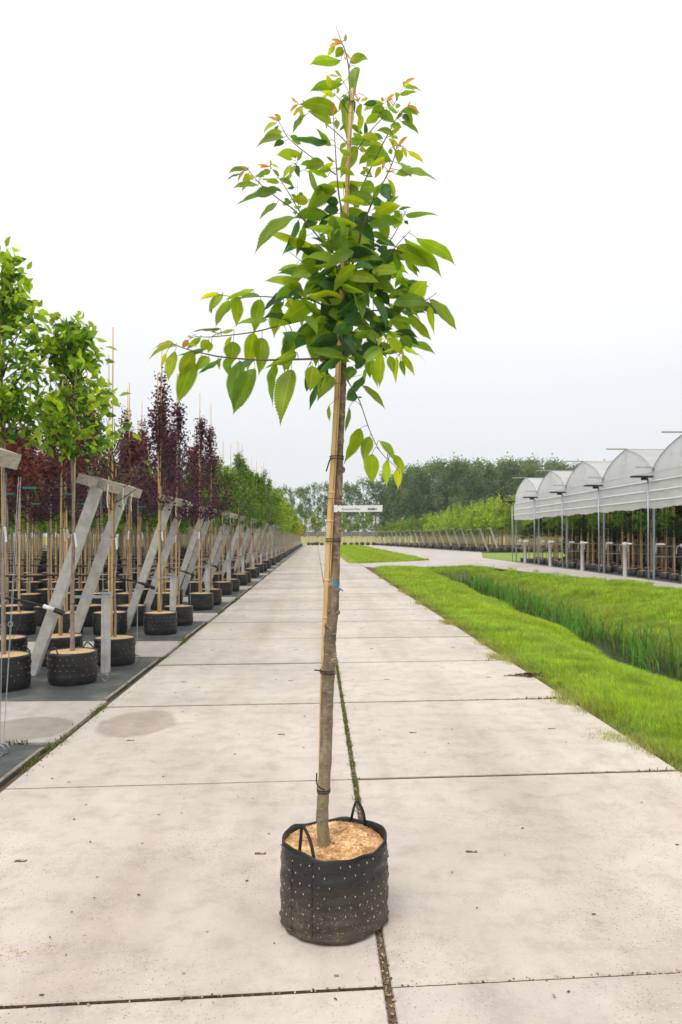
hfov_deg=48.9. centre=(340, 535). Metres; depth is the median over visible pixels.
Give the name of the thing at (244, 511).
potted tree
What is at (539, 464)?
poplar tree
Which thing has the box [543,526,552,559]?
potted tree
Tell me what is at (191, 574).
irrigation hose
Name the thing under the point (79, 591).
potted tree
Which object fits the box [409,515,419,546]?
potted tree
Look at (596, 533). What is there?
potted tree
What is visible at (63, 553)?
potted tree
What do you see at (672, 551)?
potted tree
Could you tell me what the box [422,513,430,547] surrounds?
potted tree
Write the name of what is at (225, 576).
potted tree
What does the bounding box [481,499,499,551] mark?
potted tree
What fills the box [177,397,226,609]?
potted tree
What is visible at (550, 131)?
sky
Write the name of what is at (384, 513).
poplar tree
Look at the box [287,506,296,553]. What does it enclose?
potted tree
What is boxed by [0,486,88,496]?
support wire
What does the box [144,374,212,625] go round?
potted tree
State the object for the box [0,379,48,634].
potted tree
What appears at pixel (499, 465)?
poplar tree
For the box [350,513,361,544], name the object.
potted tree
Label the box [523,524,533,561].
potted tree
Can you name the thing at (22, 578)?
potted tree
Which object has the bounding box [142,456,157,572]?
potted tree
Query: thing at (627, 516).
potted tree
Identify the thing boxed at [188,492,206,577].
potted tree
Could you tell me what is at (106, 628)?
short post
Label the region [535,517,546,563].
potted tree
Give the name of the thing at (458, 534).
tree mass
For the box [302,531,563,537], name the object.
net fence
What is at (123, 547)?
potted tree
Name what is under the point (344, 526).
poplar tree
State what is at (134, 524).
potted tree
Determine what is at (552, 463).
poplar tree
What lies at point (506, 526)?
potted tree
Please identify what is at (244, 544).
end trestle
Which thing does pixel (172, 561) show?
potted tree
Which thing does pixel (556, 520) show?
potted tree
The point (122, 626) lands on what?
potted tree
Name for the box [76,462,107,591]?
potted tree
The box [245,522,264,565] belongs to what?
end trestle
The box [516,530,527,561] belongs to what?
potted tree
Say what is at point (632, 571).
potted tree
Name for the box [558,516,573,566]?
potted tree
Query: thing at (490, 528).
tension post
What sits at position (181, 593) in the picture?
potted tree
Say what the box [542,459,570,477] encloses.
poplar tree
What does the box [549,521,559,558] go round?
potted tree
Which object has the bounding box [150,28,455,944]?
potted cherry tree
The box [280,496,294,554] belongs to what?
potted tree
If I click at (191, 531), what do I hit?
potted tree
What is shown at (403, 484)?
poplar tree
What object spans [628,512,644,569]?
potted tree
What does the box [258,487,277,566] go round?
potted tree
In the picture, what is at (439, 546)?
potted tree
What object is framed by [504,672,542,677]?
fallen twig
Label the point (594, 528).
potted tree
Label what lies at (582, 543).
standpipe
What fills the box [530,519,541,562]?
potted tree
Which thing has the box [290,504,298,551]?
potted tree
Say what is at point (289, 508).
potted tree
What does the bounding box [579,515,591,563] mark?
potted tree
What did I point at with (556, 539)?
potted tree
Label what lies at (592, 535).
potted tree
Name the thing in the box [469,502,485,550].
potted tree
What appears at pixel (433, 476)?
poplar tree
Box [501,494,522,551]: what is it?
potted tree
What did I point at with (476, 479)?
poplar tree
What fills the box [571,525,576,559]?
potted tree
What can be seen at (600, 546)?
potted tree
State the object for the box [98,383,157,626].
potted tree
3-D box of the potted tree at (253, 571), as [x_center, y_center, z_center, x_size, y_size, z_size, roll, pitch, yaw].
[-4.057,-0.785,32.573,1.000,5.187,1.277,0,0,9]
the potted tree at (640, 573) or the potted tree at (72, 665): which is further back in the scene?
the potted tree at (640, 573)
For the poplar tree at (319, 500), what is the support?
on the ground at (505, 556)
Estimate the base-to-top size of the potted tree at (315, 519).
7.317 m
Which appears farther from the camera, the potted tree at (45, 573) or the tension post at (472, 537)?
the tension post at (472, 537)
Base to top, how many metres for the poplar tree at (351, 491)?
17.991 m
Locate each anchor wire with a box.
[0,477,20,753]
[0,481,5,755]
[100,499,108,680]
[135,500,139,660]
[170,515,177,632]
[189,513,190,604]
[206,514,209,592]
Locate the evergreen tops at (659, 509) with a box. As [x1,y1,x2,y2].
[557,506,681,531]
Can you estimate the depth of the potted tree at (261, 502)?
38.45 m
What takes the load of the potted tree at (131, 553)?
on the weed fabric at (40, 688)
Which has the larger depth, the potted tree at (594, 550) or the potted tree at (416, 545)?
the potted tree at (416, 545)
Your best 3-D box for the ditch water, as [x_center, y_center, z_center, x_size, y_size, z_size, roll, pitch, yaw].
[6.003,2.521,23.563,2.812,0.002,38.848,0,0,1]
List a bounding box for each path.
[0,545,681,1023]
[358,559,530,567]
[363,545,681,587]
[364,545,482,557]
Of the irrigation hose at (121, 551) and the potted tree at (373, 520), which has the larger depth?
the potted tree at (373, 520)
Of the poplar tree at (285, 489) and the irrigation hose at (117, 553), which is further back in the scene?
the poplar tree at (285, 489)
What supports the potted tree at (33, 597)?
on the weed fabric at (40, 688)
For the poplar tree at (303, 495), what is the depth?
230.80 m
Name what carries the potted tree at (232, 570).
on the weed fabric at (40, 688)
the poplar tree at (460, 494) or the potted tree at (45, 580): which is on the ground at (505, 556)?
the poplar tree at (460, 494)
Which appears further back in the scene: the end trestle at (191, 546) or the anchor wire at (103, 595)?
the end trestle at (191, 546)
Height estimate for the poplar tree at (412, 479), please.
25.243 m
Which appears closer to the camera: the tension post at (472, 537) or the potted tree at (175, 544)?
the potted tree at (175, 544)
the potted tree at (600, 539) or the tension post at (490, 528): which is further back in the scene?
the tension post at (490, 528)
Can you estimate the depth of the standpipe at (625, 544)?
33.25 m
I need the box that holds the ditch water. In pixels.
[459,581,681,681]
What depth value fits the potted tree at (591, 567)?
39.13 m
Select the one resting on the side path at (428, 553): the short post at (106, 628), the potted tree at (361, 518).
the potted tree at (361, 518)
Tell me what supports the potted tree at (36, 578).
on the weed fabric at (40, 688)
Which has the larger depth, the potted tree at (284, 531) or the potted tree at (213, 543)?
the potted tree at (284, 531)
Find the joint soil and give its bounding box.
[319,556,397,1023]
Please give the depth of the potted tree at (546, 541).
50.15 m
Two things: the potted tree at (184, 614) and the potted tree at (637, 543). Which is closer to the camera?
the potted tree at (184, 614)
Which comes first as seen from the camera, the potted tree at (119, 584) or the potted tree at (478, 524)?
the potted tree at (119, 584)
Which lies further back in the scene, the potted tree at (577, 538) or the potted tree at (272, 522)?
the potted tree at (577, 538)
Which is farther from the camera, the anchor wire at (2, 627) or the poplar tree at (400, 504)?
the poplar tree at (400, 504)
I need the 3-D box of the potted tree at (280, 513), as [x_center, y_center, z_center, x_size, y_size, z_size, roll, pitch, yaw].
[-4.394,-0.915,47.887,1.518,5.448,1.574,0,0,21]
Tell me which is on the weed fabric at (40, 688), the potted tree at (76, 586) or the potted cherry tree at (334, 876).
the potted tree at (76, 586)
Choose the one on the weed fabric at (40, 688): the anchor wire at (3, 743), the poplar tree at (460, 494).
the anchor wire at (3, 743)
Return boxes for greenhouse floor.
[514,561,681,583]
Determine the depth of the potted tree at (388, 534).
140.14 m
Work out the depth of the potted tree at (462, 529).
98.76 m
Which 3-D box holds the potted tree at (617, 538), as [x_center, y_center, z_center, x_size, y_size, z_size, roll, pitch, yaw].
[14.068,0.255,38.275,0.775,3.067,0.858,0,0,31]
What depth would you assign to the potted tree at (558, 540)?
50.33 m
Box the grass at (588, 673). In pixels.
[340,544,681,774]
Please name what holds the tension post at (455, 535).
on the ground at (505, 556)
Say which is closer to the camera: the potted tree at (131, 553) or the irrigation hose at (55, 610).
the irrigation hose at (55, 610)
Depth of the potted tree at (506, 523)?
85.16 m
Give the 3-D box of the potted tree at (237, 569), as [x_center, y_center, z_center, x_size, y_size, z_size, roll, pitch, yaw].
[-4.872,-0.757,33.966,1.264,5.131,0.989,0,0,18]
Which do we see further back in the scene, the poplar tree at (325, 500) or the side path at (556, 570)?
the poplar tree at (325, 500)
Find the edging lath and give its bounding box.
[0,558,287,782]
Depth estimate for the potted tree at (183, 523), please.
27.77 m
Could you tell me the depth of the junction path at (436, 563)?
47.05 m
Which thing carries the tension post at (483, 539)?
on the ground at (505, 556)
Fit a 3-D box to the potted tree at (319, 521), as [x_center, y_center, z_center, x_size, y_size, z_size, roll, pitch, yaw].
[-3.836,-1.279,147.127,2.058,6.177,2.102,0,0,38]
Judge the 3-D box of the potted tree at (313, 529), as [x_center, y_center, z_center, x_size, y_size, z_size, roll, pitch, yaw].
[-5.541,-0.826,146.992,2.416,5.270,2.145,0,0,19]
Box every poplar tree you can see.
[271,483,288,498]
[287,487,302,520]
[295,483,314,536]
[309,481,326,536]
[320,481,328,518]
[341,481,362,536]
[341,482,348,536]
[350,477,372,536]
[364,478,386,530]
[376,471,403,536]
[387,472,414,536]
[391,462,418,536]
[401,460,428,519]
[411,466,439,519]
[419,456,447,513]
[419,457,454,518]
[433,459,458,514]
[443,452,475,516]
[454,455,481,536]
[455,461,489,514]
[466,457,499,507]
[481,463,511,536]
[483,456,504,486]
[494,452,526,536]
[503,458,524,498]
[504,462,535,536]
[518,459,544,480]
[521,453,543,472]
[529,462,548,536]
[540,453,568,469]
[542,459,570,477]
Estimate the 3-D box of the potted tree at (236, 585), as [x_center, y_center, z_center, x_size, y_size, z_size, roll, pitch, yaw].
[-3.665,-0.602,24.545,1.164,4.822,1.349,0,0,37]
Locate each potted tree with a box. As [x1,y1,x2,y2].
[0,236,63,692]
[0,339,35,650]
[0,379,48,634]
[0,424,37,626]
[0,426,48,610]
[0,492,25,589]
[7,467,37,603]
[9,453,56,592]
[9,459,33,588]
[9,513,15,580]
[14,310,141,685]
[18,382,81,625]
[20,489,36,578]
[25,457,43,580]
[27,317,104,666]
[31,373,101,632]
[32,437,69,604]
[35,477,70,587]
[35,478,71,587]
[35,481,59,578]
[36,455,87,609]
[56,370,116,626]
[58,467,83,589]
[62,415,101,603]
[63,514,77,573]
[69,507,86,580]
[70,469,102,588]
[71,411,120,603]
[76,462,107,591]
[81,327,151,666]
[84,355,139,635]
[86,522,101,573]
[94,457,107,578]
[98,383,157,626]
[99,429,127,592]
[101,448,135,591]
[103,389,154,604]
[107,435,136,591]
[116,472,132,577]
[121,466,155,591]
[121,467,146,580]
[123,414,162,603]
[125,351,193,635]
[128,526,136,571]
[132,450,161,591]
[137,443,153,578]
[140,399,190,609]
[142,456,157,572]
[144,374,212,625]
[144,525,156,571]
[148,428,175,591]
[151,408,188,603]
[152,484,181,578]
[166,545,177,566]
[167,457,193,588]
[168,539,180,562]
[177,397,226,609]
[180,453,197,578]
[181,471,214,587]
[182,427,207,594]
[183,420,236,604]
[183,469,189,567]
[184,470,196,573]
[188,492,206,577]
[200,460,215,567]
[200,465,208,559]
[200,541,208,561]
[202,466,217,571]
[203,456,226,581]
[203,461,243,594]
[212,455,227,578]
[212,525,218,571]
[213,446,250,591]
[220,465,240,573]
[227,449,258,584]
[231,452,245,571]
[231,458,259,582]
[231,490,243,571]
[240,458,260,577]
[244,457,254,563]
[244,470,267,575]
[252,461,268,572]
[252,476,271,570]
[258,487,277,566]
[259,469,274,568]
[264,478,280,564]
[266,489,283,563]
[272,490,283,562]
[272,494,284,561]
[275,489,289,556]
[276,496,291,559]
[277,495,293,557]
[277,502,292,558]
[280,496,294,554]
[284,498,293,555]
[287,498,297,549]
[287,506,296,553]
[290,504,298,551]
[304,514,314,544]
[307,520,317,544]
[311,508,323,544]
[317,514,325,544]
[341,512,351,544]
[345,519,356,544]
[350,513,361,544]
[356,512,366,544]
[361,512,372,544]
[368,514,379,544]
[386,521,393,545]
[389,526,396,545]
[394,520,400,545]
[395,519,405,545]
[399,522,407,546]
[403,522,410,546]
[405,517,413,546]
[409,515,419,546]
[411,519,419,546]
[414,519,424,546]
[417,514,426,547]
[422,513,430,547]
[424,510,437,547]
[431,511,441,547]
[432,508,446,548]
[438,509,448,548]
[440,510,450,545]
[441,505,453,548]
[449,504,463,549]
[452,502,467,549]
[456,507,466,549]
[458,506,472,549]
[461,499,478,549]
[465,500,479,549]
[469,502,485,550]
[470,511,483,547]
[472,498,490,550]
[478,498,490,550]
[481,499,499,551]
[483,498,497,549]
[487,497,507,551]
[490,492,510,551]
[495,505,513,551]
[499,497,514,551]
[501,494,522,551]
[503,499,511,547]
[513,512,528,551]
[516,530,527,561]
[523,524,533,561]
[527,520,532,551]
[529,530,537,562]
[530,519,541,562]
[532,521,544,561]
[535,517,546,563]
[541,517,555,564]
[541,522,548,558]
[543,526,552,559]
[546,516,560,565]
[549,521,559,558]
[549,525,559,559]
[550,516,564,565]
[551,522,565,566]
[552,518,563,558]
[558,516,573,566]
[563,515,579,567]
[565,529,574,560]
[571,514,581,560]
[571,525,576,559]
[573,525,580,566]
[574,517,586,568]
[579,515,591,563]
[579,516,592,569]
[582,514,592,562]
[585,513,600,569]
[585,528,599,540]
[586,516,596,561]
[587,513,607,570]
[590,525,597,563]
[595,513,611,571]
[595,529,608,564]
[596,512,608,563]
[601,512,618,572]
[602,513,616,565]
[607,523,618,564]
[608,512,621,570]
[609,510,630,573]
[609,524,621,564]
[614,510,626,566]
[620,511,634,574]
[623,517,637,567]
[624,511,642,575]
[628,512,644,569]
[629,528,642,566]
[631,510,651,576]
[634,511,643,567]
[641,509,655,570]
[641,510,661,577]
[641,519,655,567]
[649,508,661,575]
[651,507,675,579]
[652,508,669,576]
[655,523,665,569]
[657,507,678,569]
[661,505,679,573]
[665,511,681,580]
[665,522,678,571]
[672,516,681,581]
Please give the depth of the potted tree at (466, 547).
94.09 m
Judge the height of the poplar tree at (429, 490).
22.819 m
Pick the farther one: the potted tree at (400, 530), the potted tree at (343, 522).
the potted tree at (343, 522)
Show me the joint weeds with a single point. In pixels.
(99, 708)
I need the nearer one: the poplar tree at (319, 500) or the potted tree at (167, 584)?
the potted tree at (167, 584)
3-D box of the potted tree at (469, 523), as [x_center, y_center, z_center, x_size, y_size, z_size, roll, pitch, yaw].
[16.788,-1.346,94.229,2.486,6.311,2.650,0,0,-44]
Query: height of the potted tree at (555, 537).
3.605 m
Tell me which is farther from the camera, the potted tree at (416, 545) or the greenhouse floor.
the potted tree at (416, 545)
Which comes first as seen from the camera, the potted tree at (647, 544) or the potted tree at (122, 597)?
the potted tree at (122, 597)
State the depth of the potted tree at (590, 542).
44.78 m
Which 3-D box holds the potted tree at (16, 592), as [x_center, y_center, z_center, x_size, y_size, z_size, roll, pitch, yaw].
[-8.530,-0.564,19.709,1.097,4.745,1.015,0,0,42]
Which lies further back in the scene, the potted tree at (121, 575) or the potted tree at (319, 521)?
the potted tree at (319, 521)
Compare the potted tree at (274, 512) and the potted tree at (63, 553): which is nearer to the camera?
the potted tree at (63, 553)
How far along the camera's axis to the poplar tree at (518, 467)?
243.74 m
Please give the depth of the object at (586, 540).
52.39 m
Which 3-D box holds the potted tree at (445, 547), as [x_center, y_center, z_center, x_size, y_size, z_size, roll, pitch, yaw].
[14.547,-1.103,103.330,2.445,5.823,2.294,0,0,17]
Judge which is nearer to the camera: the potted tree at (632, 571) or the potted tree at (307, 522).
the potted tree at (632, 571)
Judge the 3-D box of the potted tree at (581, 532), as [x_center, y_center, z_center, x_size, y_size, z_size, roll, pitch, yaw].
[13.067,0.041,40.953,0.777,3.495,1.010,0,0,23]
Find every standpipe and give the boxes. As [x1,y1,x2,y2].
[522,540,528,562]
[547,541,554,566]
[578,541,587,570]
[619,542,631,576]
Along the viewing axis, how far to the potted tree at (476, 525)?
87.87 m
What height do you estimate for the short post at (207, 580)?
1.132 m
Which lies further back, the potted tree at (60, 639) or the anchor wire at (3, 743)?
the potted tree at (60, 639)
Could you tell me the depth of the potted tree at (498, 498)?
84.87 m
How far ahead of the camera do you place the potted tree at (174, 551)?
41.62 m
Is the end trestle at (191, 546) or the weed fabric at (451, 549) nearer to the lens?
the end trestle at (191, 546)
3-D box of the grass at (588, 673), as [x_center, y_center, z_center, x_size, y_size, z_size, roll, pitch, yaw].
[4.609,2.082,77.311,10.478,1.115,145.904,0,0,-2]
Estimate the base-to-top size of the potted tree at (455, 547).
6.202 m
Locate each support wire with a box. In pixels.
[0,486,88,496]
[0,493,116,501]
[14,503,157,509]
[24,513,190,517]
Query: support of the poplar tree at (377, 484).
on the ground at (505, 556)
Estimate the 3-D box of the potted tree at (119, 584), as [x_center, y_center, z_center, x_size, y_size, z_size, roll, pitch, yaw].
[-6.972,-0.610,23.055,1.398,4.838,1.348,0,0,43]
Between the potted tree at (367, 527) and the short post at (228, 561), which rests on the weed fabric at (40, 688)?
the short post at (228, 561)
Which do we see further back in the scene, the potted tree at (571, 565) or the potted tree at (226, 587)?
the potted tree at (571, 565)
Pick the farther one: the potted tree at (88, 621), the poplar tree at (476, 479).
the poplar tree at (476, 479)
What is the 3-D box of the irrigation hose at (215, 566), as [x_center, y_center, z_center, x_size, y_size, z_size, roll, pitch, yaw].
[-8.726,1.052,23.250,9.793,0.670,0.417,0,0,-2]
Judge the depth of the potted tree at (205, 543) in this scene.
43.08 m
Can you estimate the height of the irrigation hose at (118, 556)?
0.670 m
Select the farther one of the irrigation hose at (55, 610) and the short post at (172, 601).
the short post at (172, 601)
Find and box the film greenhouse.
[502,431,681,579]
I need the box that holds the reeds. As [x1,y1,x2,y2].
[436,570,681,681]
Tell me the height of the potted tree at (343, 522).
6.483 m
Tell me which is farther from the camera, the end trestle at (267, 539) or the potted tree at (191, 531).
the end trestle at (267, 539)
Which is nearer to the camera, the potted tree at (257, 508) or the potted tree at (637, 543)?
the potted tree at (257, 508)
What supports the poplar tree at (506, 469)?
on the ground at (505, 556)
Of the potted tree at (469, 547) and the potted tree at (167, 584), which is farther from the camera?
the potted tree at (469, 547)
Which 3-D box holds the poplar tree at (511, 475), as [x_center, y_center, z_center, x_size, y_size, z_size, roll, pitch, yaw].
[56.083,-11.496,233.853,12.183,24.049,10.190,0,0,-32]
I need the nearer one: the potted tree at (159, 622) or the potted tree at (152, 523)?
the potted tree at (159, 622)
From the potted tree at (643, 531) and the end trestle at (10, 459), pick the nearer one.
the end trestle at (10, 459)
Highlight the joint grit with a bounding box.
[0,633,681,1023]
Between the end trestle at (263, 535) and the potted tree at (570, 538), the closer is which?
the end trestle at (263, 535)
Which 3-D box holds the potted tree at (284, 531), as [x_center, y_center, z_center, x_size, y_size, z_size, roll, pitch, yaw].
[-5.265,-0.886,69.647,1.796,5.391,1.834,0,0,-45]
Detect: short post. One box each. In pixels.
[74,592,111,672]
[151,574,176,610]
[191,564,210,591]
[215,559,230,580]
[232,556,244,573]
[244,553,253,567]
[252,551,262,563]
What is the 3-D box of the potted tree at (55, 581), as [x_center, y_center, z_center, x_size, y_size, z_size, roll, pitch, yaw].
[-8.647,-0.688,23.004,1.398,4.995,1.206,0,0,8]
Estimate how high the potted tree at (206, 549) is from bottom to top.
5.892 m
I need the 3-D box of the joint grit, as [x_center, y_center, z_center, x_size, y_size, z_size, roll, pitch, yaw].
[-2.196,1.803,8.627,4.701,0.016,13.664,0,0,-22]
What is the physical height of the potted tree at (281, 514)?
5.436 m
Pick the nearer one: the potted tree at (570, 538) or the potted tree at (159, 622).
the potted tree at (159, 622)
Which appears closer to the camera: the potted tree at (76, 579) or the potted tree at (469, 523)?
the potted tree at (76, 579)
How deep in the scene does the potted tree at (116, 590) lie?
19.74 m
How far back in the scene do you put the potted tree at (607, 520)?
39.11 m
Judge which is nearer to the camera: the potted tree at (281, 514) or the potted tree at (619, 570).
the potted tree at (619, 570)
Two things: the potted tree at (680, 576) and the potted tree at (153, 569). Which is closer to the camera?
the potted tree at (680, 576)
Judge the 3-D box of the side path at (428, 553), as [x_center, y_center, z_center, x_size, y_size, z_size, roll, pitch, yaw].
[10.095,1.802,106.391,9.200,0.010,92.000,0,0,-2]
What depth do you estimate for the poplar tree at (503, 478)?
232.83 m
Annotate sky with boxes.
[0,0,681,535]
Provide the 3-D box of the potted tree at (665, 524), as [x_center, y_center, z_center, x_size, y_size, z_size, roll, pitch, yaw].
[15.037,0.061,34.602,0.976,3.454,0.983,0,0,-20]
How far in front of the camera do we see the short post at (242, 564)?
28.51 m
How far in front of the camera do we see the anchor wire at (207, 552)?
18.83 m
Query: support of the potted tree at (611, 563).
on the greenhouse floor
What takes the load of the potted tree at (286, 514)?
on the weed fabric at (40, 688)
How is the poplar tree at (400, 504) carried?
on the ground at (505, 556)
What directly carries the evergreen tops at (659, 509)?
on the greenhouse floor
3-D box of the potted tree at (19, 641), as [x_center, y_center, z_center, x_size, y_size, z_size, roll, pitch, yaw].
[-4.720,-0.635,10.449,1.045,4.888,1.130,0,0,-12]
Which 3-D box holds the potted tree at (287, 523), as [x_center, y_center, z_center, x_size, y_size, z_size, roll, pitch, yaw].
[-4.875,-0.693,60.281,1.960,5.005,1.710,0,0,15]
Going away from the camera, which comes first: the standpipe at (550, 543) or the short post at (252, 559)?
the short post at (252, 559)
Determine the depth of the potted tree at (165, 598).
18.47 m
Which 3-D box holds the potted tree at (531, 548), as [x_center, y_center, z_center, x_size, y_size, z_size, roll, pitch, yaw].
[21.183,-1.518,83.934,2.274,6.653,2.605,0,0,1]
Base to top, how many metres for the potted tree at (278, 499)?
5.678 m
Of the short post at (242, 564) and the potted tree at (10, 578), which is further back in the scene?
the short post at (242, 564)
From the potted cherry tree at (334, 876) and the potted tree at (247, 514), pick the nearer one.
the potted cherry tree at (334, 876)
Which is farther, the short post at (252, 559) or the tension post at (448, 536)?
the tension post at (448, 536)
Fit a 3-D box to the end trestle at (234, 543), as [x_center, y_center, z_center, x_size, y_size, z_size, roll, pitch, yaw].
[-4.215,0.545,29.220,1.056,2.675,2.370,0,0,-3]
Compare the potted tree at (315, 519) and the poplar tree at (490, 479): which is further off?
the poplar tree at (490, 479)
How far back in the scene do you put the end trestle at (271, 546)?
56.21 m
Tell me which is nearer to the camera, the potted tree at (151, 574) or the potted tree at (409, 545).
the potted tree at (151, 574)
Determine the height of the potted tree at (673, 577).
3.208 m
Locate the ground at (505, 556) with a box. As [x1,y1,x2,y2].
[0,536,681,792]
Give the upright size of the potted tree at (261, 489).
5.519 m
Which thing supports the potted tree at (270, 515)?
on the weed fabric at (40, 688)
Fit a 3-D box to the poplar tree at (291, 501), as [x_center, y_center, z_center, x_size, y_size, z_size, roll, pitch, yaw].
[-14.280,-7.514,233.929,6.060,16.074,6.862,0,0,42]
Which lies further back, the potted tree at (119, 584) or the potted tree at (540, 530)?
the potted tree at (540, 530)
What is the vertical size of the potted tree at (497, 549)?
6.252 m
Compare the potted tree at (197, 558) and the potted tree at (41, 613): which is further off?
the potted tree at (197, 558)
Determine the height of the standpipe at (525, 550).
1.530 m
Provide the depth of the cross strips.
7.64 m
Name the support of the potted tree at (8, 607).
on the weed fabric at (40, 688)
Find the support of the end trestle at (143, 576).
on the ground at (505, 556)
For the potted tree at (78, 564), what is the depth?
27.46 m
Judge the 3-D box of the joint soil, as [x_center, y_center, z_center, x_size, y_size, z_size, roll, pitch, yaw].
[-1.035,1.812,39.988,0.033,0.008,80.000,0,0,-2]
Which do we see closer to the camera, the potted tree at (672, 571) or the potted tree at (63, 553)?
the potted tree at (63, 553)
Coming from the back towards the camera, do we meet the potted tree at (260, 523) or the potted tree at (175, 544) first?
the potted tree at (260, 523)
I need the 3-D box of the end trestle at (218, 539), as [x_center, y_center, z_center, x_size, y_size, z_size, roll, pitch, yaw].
[-4.041,0.545,24.559,1.056,2.675,2.370,0,0,-1]
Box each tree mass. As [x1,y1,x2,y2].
[0,462,279,573]
[384,514,638,551]
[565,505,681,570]
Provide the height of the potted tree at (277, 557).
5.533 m
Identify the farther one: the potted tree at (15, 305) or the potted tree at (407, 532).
the potted tree at (407, 532)
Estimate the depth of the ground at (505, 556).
61.17 m
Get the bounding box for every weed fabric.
[0,545,299,786]
[399,545,563,551]
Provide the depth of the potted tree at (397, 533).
133.98 m
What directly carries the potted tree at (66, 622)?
on the weed fabric at (40, 688)
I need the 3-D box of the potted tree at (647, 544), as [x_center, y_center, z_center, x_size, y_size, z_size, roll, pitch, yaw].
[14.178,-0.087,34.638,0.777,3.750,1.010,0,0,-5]
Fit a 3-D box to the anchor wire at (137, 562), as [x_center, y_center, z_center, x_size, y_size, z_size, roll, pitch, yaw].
[-3.069,0.634,11.249,0.097,2.371,0.789,0,0,-17]
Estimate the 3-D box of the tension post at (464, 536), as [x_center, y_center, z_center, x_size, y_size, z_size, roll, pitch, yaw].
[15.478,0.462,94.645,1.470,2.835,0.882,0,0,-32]
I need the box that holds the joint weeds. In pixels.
[0,588,670,812]
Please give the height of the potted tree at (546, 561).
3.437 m
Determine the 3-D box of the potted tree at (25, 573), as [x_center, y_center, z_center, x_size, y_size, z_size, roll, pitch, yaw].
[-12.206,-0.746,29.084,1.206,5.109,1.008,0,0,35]
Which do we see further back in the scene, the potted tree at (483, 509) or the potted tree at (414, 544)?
the potted tree at (414, 544)
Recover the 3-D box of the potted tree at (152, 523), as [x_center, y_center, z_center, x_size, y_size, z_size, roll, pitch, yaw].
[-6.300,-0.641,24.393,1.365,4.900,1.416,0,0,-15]
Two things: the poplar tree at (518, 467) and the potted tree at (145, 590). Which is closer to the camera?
the potted tree at (145, 590)
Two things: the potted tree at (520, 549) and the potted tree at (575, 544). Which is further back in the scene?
the potted tree at (520, 549)
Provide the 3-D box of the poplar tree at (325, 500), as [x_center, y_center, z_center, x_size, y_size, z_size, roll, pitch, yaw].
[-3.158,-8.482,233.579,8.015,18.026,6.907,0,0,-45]
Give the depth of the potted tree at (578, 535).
43.91 m
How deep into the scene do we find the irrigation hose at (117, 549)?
41.90 m
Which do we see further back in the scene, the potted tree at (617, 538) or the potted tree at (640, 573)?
the potted tree at (617, 538)
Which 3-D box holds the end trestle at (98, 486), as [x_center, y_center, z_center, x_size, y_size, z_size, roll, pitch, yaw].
[-3.617,0.545,10.621,1.056,2.675,2.370,0,0,-2]
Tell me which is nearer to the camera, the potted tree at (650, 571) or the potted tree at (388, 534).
the potted tree at (650, 571)
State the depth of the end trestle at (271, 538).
51.58 m
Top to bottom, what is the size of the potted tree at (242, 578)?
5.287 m
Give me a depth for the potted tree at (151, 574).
27.75 m
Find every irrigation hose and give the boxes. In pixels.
[0,550,254,559]
[0,552,245,564]
[0,596,64,647]
[6,574,155,610]
[8,549,259,553]
[8,555,234,562]
[8,559,217,579]
[9,564,194,591]
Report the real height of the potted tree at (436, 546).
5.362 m
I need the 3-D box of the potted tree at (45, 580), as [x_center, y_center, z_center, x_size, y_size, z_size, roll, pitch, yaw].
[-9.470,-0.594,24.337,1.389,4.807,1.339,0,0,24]
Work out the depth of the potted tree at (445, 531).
106.48 m
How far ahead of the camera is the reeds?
19.35 m
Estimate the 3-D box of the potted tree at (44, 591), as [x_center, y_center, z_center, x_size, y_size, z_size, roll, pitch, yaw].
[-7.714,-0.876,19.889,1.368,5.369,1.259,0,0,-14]
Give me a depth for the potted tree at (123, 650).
10.61 m
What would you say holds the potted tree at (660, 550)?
on the greenhouse floor
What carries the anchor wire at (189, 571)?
on the weed fabric at (40, 688)
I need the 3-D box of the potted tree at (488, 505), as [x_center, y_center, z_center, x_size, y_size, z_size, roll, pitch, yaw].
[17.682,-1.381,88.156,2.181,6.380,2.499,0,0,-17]
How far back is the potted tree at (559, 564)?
43.81 m
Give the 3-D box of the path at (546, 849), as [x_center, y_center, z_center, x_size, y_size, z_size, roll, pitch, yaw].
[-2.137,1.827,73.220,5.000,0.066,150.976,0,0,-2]
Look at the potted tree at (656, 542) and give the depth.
33.80 m
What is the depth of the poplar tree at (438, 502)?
229.76 m
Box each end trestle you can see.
[0,448,21,469]
[31,473,142,675]
[127,495,192,630]
[177,506,216,597]
[202,511,237,585]
[220,516,248,575]
[233,519,256,573]
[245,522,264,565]
[254,523,268,559]
[259,524,274,556]
[265,526,277,554]
[268,526,279,553]
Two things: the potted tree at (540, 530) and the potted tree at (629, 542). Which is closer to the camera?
the potted tree at (629, 542)
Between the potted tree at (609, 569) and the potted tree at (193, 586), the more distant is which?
the potted tree at (609, 569)
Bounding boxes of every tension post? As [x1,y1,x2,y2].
[442,528,452,548]
[449,528,459,545]
[458,528,467,545]
[466,529,476,546]
[479,528,488,551]
[487,527,497,546]
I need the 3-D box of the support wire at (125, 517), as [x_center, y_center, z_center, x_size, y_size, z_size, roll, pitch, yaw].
[-7.350,-0.550,19.960,7.675,0.148,0.025,0,0,-2]
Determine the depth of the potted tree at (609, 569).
36.38 m
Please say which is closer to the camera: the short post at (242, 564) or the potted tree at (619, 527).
the short post at (242, 564)
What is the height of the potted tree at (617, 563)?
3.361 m
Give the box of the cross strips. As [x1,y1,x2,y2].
[0,545,303,746]
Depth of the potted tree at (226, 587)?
23.18 m

